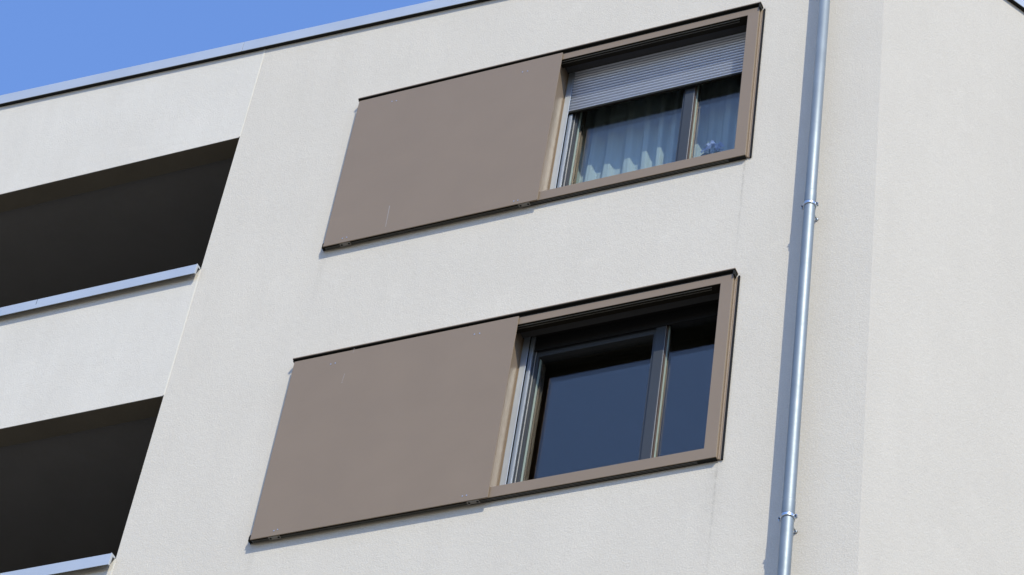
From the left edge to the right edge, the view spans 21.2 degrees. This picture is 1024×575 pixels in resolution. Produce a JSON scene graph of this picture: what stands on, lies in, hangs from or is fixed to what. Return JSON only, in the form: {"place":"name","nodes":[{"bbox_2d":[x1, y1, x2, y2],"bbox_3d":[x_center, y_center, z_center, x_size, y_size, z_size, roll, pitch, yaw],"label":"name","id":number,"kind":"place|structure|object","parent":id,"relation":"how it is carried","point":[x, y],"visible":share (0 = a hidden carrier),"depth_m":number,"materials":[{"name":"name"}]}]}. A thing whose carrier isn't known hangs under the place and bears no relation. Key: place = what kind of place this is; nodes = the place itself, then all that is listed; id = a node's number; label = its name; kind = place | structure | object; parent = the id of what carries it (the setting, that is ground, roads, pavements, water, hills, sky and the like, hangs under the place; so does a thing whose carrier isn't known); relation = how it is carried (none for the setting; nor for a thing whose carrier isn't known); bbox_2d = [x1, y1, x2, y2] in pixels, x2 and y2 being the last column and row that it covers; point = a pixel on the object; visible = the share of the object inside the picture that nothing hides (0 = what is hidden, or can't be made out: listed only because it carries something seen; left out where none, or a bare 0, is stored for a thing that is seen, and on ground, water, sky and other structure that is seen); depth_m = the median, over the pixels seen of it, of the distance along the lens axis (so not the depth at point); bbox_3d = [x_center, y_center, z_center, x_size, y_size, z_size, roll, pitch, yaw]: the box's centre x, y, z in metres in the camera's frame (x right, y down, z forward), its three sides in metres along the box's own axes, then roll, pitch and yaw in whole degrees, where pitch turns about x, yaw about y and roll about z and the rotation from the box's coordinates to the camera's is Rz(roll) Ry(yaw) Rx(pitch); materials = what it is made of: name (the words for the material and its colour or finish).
{"place":"outdoors","nodes":[
{"label":"outdoors","id":0,"kind":"place"},
{"bbox_2d":[0,0,432,94],"label":"sky","id":1,"kind":"structure","parent":0,"point":[43,42],"materials":[{"name":"blue"}]},
{"bbox_2d":[0,0,1023,574],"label":"apartment building","id":2,"kind":"structure","parent":0,"point":[396,292],"depth_m":20.18,"materials":[{"name":"paint"}]},
{"bbox_2d":[248,268,739,543],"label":"window","id":3,"kind":"structure","parent":2,"relation":"in","point":[635,381],"depth_m":19.44,"materials":[{"name":"brown metal"}]},
{"bbox_2d":[322,1,765,250],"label":"window","id":4,"kind":"structure","parent":2,"relation":"in","point":[507,136],"depth_m":21.35,"materials":[{"name":"brown metal"}]},
{"bbox_2d":[576,75,741,183],"bbox_3d":[1.185,-1.046,21.149,1.560,1.600,0.073,-12,-49,21],"label":"curtain","id":5,"kind":"object","parent":2,"relation":"hanging from","point":[633,135],"visible":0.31,"depth_m":21.39,"materials":[{"name":"white fabric"}]},
{"bbox_2d":[700,140,724,155],"bbox_3d":[1.516,-0.918,20.644,0.283,0.553,0.217,-12,-49,21],"label":"potted flower","id":6,"kind":"object","parent":2,"relation":"on","point":[713,144],"visible":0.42,"depth_m":20.76,"materials":[{"name":"purple plant"}]}
]}

